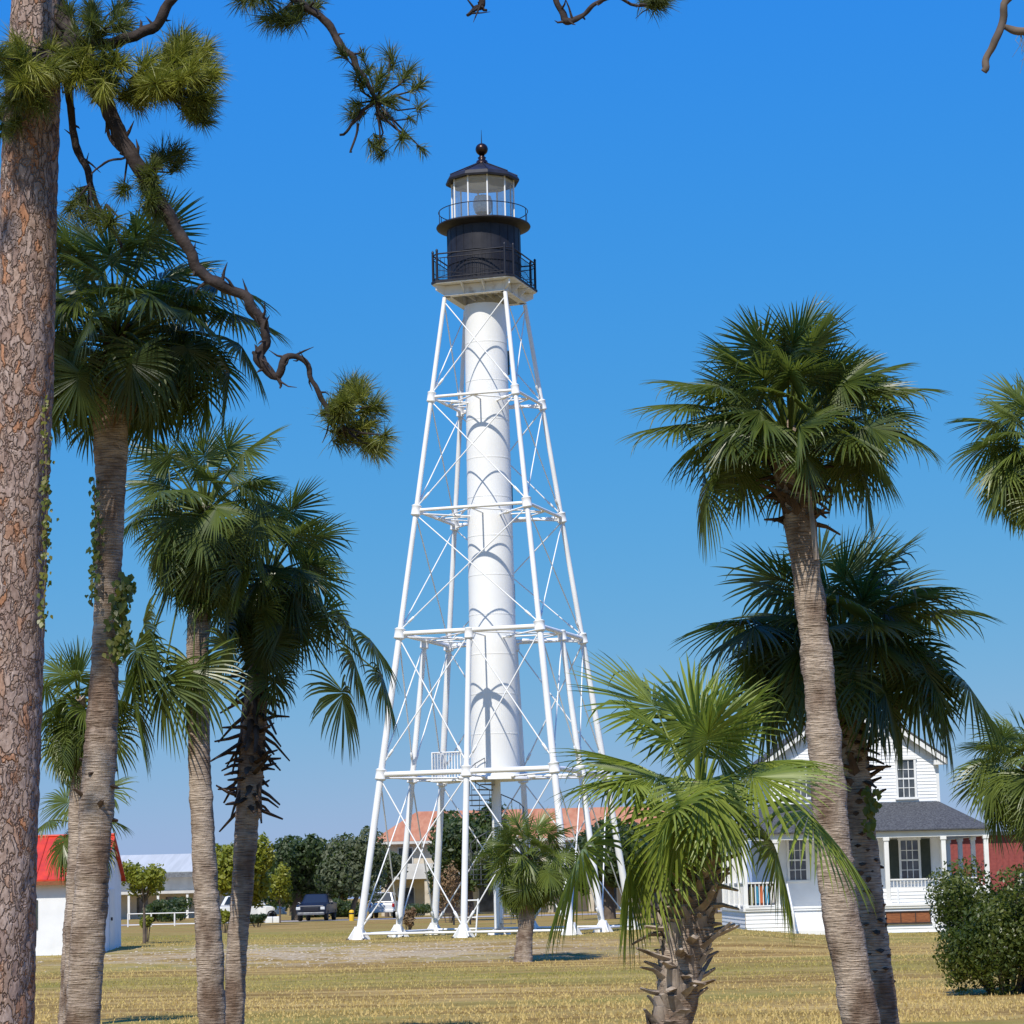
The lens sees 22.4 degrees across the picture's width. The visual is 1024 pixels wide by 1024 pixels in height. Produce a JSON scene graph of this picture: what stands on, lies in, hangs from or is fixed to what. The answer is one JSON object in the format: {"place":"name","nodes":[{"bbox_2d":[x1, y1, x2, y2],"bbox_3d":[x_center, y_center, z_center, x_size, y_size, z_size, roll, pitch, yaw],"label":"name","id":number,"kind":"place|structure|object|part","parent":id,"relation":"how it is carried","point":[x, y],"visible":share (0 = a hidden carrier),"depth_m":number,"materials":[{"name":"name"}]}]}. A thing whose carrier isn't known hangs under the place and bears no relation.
{"place":"outdoors","nodes":[
{"label":"outdoors","id":0,"kind":"place"},
{"bbox_2d":[38,938,764,971],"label":"shell gravel","id":1,"kind":"structure","parent":0,"point":[396,953],"depth_m":79.28,"materials":[{"name":"beige gravel"}]},
{"bbox_2d":[121,910,721,925],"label":"road","id":2,"kind":"structure","parent":0,"point":[388,918],"depth_m":171.49,"materials":[{"name":"grey asphalt"}]},
{"bbox_2d":[296,893,336,920],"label":"pickup truck","id":3,"kind":"object","parent":2,"relation":"on","point":[325,905],"visible":1,"depth_m":169.06,"materials":[{"name":"blue paint"}]},
{"bbox_2d":[0,0,1023,898],"label":"sky","id":4,"kind":"structure","parent":0,"point":[862,154],"materials":[{"name":"blue"}]},
{"bbox_2d":[34,899,1023,1023],"bbox_3d":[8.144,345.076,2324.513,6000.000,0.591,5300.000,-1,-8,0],"label":"ground","id":5,"kind":"structure","parent":0,"point":[300,928],"depth_m":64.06,"materials":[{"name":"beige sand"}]},
{"bbox_2d":[35,833,125,955],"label":"shed","id":6,"kind":"structure","parent":5,"relation":"on","point":[51,898],"depth_m":81.19,"materials":[{"name":"white"}]},
{"bbox_2d":[36,900,37,928],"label":"window","id":7,"kind":"structure","parent":6,"relation":"in","point":[37,900],"depth_m":81.04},
{"bbox_2d":[109,889,114,949],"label":"door","id":8,"kind":"structure","parent":6,"relation":"in","point":[111,891],"depth_m":82.86,"materials":[{"name":"white paint"}]},
{"bbox_2d":[38,776,138,1023],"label":"palm tree","id":9,"kind":"object","parent":5,"relation":"on","point":[62,855],"visible":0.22,"depth_m":41.59,"materials":[{"name":"green plant"}]},
{"bbox_2d":[41,637,144,1023],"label":"palm tree","id":10,"kind":"object","parent":5,"relation":"on","point":[65,732],"visible":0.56,"depth_m":32.70,"materials":[{"name":"green plant"}]},
{"bbox_2d":[121,859,168,943],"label":"tree","id":11,"kind":"object","parent":5,"relation":"on","point":[150,878],"visible":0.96,"depth_m":90.84,"materials":[{"name":"green plant"}]},
{"bbox_2d":[139,915,153,941],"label":"shrub","id":12,"kind":"object","parent":5,"relation":"on","point":[149,921],"visible":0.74,"depth_m":94.79,"materials":[{"name":"green plant"}]},
{"bbox_2d":[127,912,194,926],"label":"rail fence","id":13,"kind":"object","parent":5,"relation":"on","point":[128,925],"visible":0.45,"depth_m":158.12,"materials":[{"name":"white paint"}]},
{"bbox_2d":[138,896,193,921],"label":"shrub","id":14,"kind":"object","parent":5,"relation":"on","point":[161,906],"visible":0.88,"depth_m":192.97,"materials":[{"name":"green plant"}]},
{"bbox_2d":[51,184,292,1023],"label":"palm tree","id":15,"kind":"object","parent":5,"relation":"on","point":[123,383],"visible":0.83,"depth_m":26.03,"materials":[{"name":"green plant"}]},
{"bbox_2d":[85,477,105,606],"bbox_3d":[-4.204,0.297,26.043,0.191,1.334,0.267,-4,-9,18],"label":"climbing vine","id":16,"kind":"object","parent":15,"relation":"attached to","point":[94,542],"visible":1,"depth_m":26.03,"materials":[{"name":"green plant"}]},
{"bbox_2d":[102,572,143,665],"bbox_3d":[-3.924,1.068,25.902,0.364,0.957,0.322,-5,-9,26],"label":"climbing vine","id":17,"kind":"object","parent":15,"relation":"attached to","point":[125,590],"visible":1,"depth_m":25.89,"materials":[{"name":"green plant"}]},
{"bbox_2d":[120,854,229,919],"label":"metal roof building","id":18,"kind":"structure","parent":5,"relation":"on","point":[178,873],"depth_m":232.66,"materials":[{"name":"white paint"}]},
{"bbox_2d":[137,898,147,914],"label":"window","id":19,"kind":"structure","parent":18,"relation":"in","point":[139,903],"depth_m":232.40,"materials":[{"name":"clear glass"}]},
{"bbox_2d":[118,415,300,1023],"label":"palm tree","id":20,"kind":"object","parent":5,"relation":"on","point":[201,559],"visible":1,"depth_m":32.80,"materials":[{"name":"green plant"}]},
{"bbox_2d":[220,908,229,932],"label":"shrub","id":21,"kind":"object","parent":5,"relation":"on","point":[225,915],"visible":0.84,"depth_m":118.50,"materials":[{"name":"green plant"}]},
{"bbox_2d":[215,831,276,909],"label":"oak tree","id":22,"kind":"object","parent":5,"relation":"on","point":[265,857],"visible":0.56,"depth_m":148.12,"materials":[{"name":"green plant"}]},
{"bbox_2d":[220,896,286,916],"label":"parked car","id":23,"kind":"object","parent":5,"relation":"on","point":[270,910],"visible":0.42,"depth_m":179.11,"materials":[{"name":"white paint"}]},
{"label":"side window","id":24,"kind":"part","parent":23,"relation":"part of","materials":[{"name":"grey glass"}]},
{"bbox_2d":[250,913,267,926],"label":"shrub","id":25,"kind":"object","parent":5,"relation":"on","point":[256,918],"visible":0.87,"depth_m":138.11,"materials":[{"name":"green plant"}]},
{"bbox_2d":[257,907,265,922],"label":"sign board","id":26,"kind":"object","parent":5,"relation":"on","point":[261,910],"visible":0.48,"depth_m":163.13,"materials":[{"name":"white paint"}]},
{"bbox_2d":[266,917,272,922],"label":"concrete block","id":27,"kind":"structure","parent":5,"relation":"on","point":[269,919],"depth_m":164.34,"materials":[{"name":"white paint"}]},
{"bbox_2d":[273,916,278,922],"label":"concrete block","id":28,"kind":"structure","parent":5,"relation":"on","point":[275,919],"depth_m":164.33,"materials":[{"name":"white paint"}]},
{"bbox_2d":[268,862,292,922],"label":"oak tree","id":29,"kind":"object","parent":5,"relation":"on","point":[281,879],"visible":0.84,"depth_m":160.03,"materials":[{"name":"green plant"}]},
{"bbox_2d":[178,475,401,1023],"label":"palm tree","id":30,"kind":"object","parent":5,"relation":"on","point":[275,621],"visible":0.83,"depth_m":34.22,"materials":[{"name":"green plant"}]},
{"bbox_2d":[289,893,303,915],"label":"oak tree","id":31,"kind":"object","parent":5,"relation":"on","point":[290,908],"visible":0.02,"depth_m":229.19,"materials":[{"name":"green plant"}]},
{"bbox_2d":[265,833,334,920],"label":"oak tree","id":32,"kind":"object","parent":5,"relation":"on","point":[303,858],"visible":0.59,"depth_m":174.68,"materials":[{"name":"green plant"}]},
{"bbox_2d":[290,906,330,917],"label":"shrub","id":33,"kind":"object","parent":5,"relation":"on","point":[304,916],"visible":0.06,"depth_m":201.15,"materials":[{"name":"green plant"}]},
{"bbox_2d":[0,0,682,1023],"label":"pine tree","id":34,"kind":"object","parent":5,"relation":"on","point":[52,52],"visible":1,"depth_m":19.18,"materials":[{"name":"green plant"}]},
{"bbox_2d":[36,395,58,631],"bbox_3d":[-3.438,0.001,19.026,0.160,1.766,0.239,-5,-9,24],"label":"climbing vine","id":35,"kind":"object","parent":34,"relation":"attached to","point":[45,488],"visible":1,"depth_m":18.98,"materials":[{"name":"green plant"}]},
{"bbox_2d":[331,888,352,901],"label":"oak tree","id":36,"kind":"object","parent":5,"relation":"on","point":[341,895],"visible":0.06,"depth_m":212.33,"materials":[{"name":"green plant"}]},
{"bbox_2d":[332,897,359,916],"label":"shrub","id":37,"kind":"object","parent":5,"relation":"on","point":[343,908],"visible":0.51,"depth_m":196.90,"materials":[{"name":"green plant"}]},
{"bbox_2d":[314,825,387,919],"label":"oak tree","id":38,"kind":"object","parent":5,"relation":"on","point":[343,865],"visible":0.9,"depth_m":171.44,"materials":[{"name":"green plant"}]},
{"bbox_2d":[349,910,353,920],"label":"bollard","id":39,"kind":"object","parent":5,"relation":"on","point":[351,915],"visible":1,"depth_m":163.93,"materials":[{"name":"yellow metal"}]},
{"bbox_2d":[368,892,397,917],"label":"parked car","id":40,"kind":"object","parent":5,"relation":"on","point":[385,907],"visible":0.57,"depth_m":176.82,"materials":[{"name":"white paint"}]},
{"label":"rear window","id":41,"kind":"part","parent":40,"relation":"part of","materials":[{"name":"grey glass"}]},
{"bbox_2d":[370,848,408,916],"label":"oak tree","id":42,"kind":"object","parent":5,"relation":"on","point":[396,860],"visible":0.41,"depth_m":189.71,"materials":[{"name":"green plant"}]},
{"bbox_2d":[403,907,416,929],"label":"shrub","id":43,"kind":"object","parent":5,"relation":"on","point":[408,917],"visible":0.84,"depth_m":108.59,"materials":[{"name":"brown plant"}]},
{"bbox_2d":[391,902,430,915],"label":"shrub","id":44,"kind":"object","parent":5,"relation":"on","point":[423,909],"visible":0.52,"depth_m":187.00,"materials":[{"name":"green plant"}]},
{"bbox_2d":[432,861,460,922],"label":"shrub","id":45,"kind":"object","parent":5,"relation":"on","point":[453,886],"visible":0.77,"depth_m":138.37,"materials":[{"name":"brown plant"}]},
{"bbox_2d":[438,907,473,924],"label":"picnic bench","id":46,"kind":"object","parent":5,"relation":"on","point":[458,910],"visible":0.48,"depth_m":126.76,"materials":[{"name":"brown wood"}]},
{"bbox_2d":[425,798,510,920],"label":"oak tree","id":47,"kind":"object","parent":5,"relation":"on","point":[480,824],"visible":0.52,"depth_m":147.47,"materials":[{"name":"green plant"}]},
{"bbox_2d":[346,132,641,939],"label":"lighthouse","id":48,"kind":"object","parent":5,"relation":"on","point":[484,286],"visible":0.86,"depth_m":94.13,"materials":[{"name":"white paint"}]},
{"bbox_2d":[507,351,514,587],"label":"tube window","id":49,"kind":"structure","parent":48,"relation":"in","point":[507,351],"depth_m":95.70,"materials":[{"name":"grey glass"}]},
{"bbox_2d":[472,807,581,961],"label":"palm tree","id":50,"kind":"object","parent":5,"relation":"on","point":[528,886],"visible":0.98,"depth_m":73.87,"materials":[{"name":"green plant"}]},
{"bbox_2d":[376,807,721,915],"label":"tile roof building","id":51,"kind":"structure","parent":5,"relation":"on","point":[419,894],"depth_m":198.18,"materials":[{"name":"tile"}]},
{"bbox_2d":[397,847,412,863],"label":"window","id":52,"kind":"structure","parent":51,"relation":"in","point":[399,849],"depth_m":198.25,"materials":[{"name":"grey glass"}]},
{"bbox_2d":[397,886,414,905],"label":"window","id":53,"kind":"structure","parent":51,"relation":"in","point":[411,899],"depth_m":197.76,"materials":[{"name":"clear glass"}]},
{"bbox_2d":[439,896,455,913],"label":"window","id":54,"kind":"structure","parent":51,"relation":"in","point":[447,896],"depth_m":197.67,"materials":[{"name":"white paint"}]},
{"bbox_2d":[478,886,493,912],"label":"window","id":55,"kind":"structure","parent":51,"relation":"in","point":[486,904],"depth_m":197.67,"materials":[{"name":"black glass"}]},
{"bbox_2d":[559,885,575,909],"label":"window","id":56,"kind":"structure","parent":51,"relation":"in","point":[574,885],"depth_m":197.67,"materials":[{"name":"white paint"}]},
{"bbox_2d":[600,885,617,908],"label":"window","id":57,"kind":"structure","parent":51,"relation":"in","point":[615,889],"depth_m":197.71,"materials":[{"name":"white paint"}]},
{"bbox_2d":[641,881,657,906],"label":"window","id":58,"kind":"structure","parent":51,"relation":"in","point":[655,894],"depth_m":197.67,"materials":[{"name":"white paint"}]},
{"bbox_2d":[569,816,648,918],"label":"oak tree","id":59,"kind":"object","parent":5,"relation":"on","point":[609,906],"visible":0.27,"depth_m":137.95,"materials":[{"name":"green plant"}]},
{"bbox_2d":[621,821,656,915],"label":"oak tree","id":60,"kind":"object","parent":5,"relation":"on","point":[628,826],"visible":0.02,"depth_m":147.91,"materials":[{"name":"green plant"}]},
{"bbox_2d":[632,906,664,925],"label":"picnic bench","id":61,"kind":"object","parent":5,"relation":"on","point":[657,907],"visible":0.16,"depth_m":95.55,"materials":[{"name":"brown wood"}]},
{"bbox_2d":[544,651,875,1023],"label":"palm tree","id":62,"kind":"object","parent":5,"relation":"on","point":[684,843],"visible":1,"depth_m":23.55,"materials":[{"name":"green plant"}]},
{"bbox_2d":[715,818,741,912],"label":"oak tree","id":63,"kind":"object","parent":5,"relation":"on","point":[726,879],"depth_m":155.74,"materials":[{"name":"green plant"}]},
{"bbox_2d":[616,292,953,1023],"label":"palm tree","id":64,"kind":"object","parent":5,"relation":"on","point":[791,444],"visible":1,"depth_m":26.94,"materials":[{"name":"green plant"}]},
{"bbox_2d":[670,520,1012,1023],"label":"palm tree","id":65,"kind":"object","parent":5,"relation":"on","point":[865,639],"visible":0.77,"depth_m":28.94,"materials":[{"name":"green plant"}]},
{"bbox_2d":[861,785,881,840],"bbox_3d":[3.996,3.346,28.761,0.253,0.617,0.213,-3,-9,12],"label":"climbing vine","id":66,"kind":"object","parent":65,"relation":"attached to","point":[870,810],"visible":1,"depth_m":28.74,"materials":[{"name":"green plant"}]},
{"bbox_2d":[720,718,991,934],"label":"wooden house","id":67,"kind":"structure","parent":5,"relation":"on","point":[920,826],"depth_m":100.90,"materials":[{"name":"white wood"}]},
{"bbox_2d":[748,883,774,906],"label":"goods rack","id":68,"kind":"object","parent":67,"relation":"on","point":[757,896],"visible":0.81,"depth_m":99.61,"materials":[{"name":"multicoloured fabric"}]},
{"bbox_2d":[786,839,809,882],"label":"window","id":69,"kind":"structure","parent":67,"relation":"in","point":[795,874],"depth_m":100.98,"materials":[{"name":"grey glass"}]},
{"bbox_2d":[791,758,810,799],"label":"window","id":70,"kind":"structure","parent":67,"relation":"in","point":[805,795],"depth_m":101.43,"materials":[{"name":"grey glass"}]},
{"bbox_2d":[894,757,918,799],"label":"window","id":71,"kind":"structure","parent":67,"relation":"in","point":[906,788],"depth_m":101.45,"materials":[{"name":"grey glass"}]},
{"bbox_2d":[897,837,922,882],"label":"window","id":72,"kind":"structure","parent":67,"relation":"in","point":[909,851],"depth_m":101.01,"materials":[{"name":"grey glass"}]},
{"bbox_2d":[923,854,1023,995],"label":"bush","id":73,"kind":"object","parent":5,"relation":"on","point":[985,942],"visible":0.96,"depth_m":45.27,"materials":[{"name":"green plant"}]},
{"bbox_2d":[944,368,1023,538],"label":"palm tree","id":74,"kind":"object","parent":5,"relation":"on","point":[1002,473],"visible":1,"depth_m":34.38,"materials":[{"name":"green plant"}]},
{"bbox_2d":[946,703,1023,865],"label":"palm tree","id":75,"kind":"object","parent":5,"relation":"on","point":[1001,789],"visible":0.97,"depth_m":45.60,"materials":[{"name":"green plant"}]},
{"bbox_2d":[950,831,1023,894],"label":"red building","id":76,"kind":"structure","parent":5,"relation":"on","point":[996,861],"depth_m":126.81,"materials":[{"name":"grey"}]},
{"bbox_2d":[981,0,1023,73],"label":"pine tree","id":77,"kind":"object","parent":5,"relation":"on","point":[1002,25],"visible":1,"depth_m":19.71,"materials":[{"name":"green plant"}]}
]}

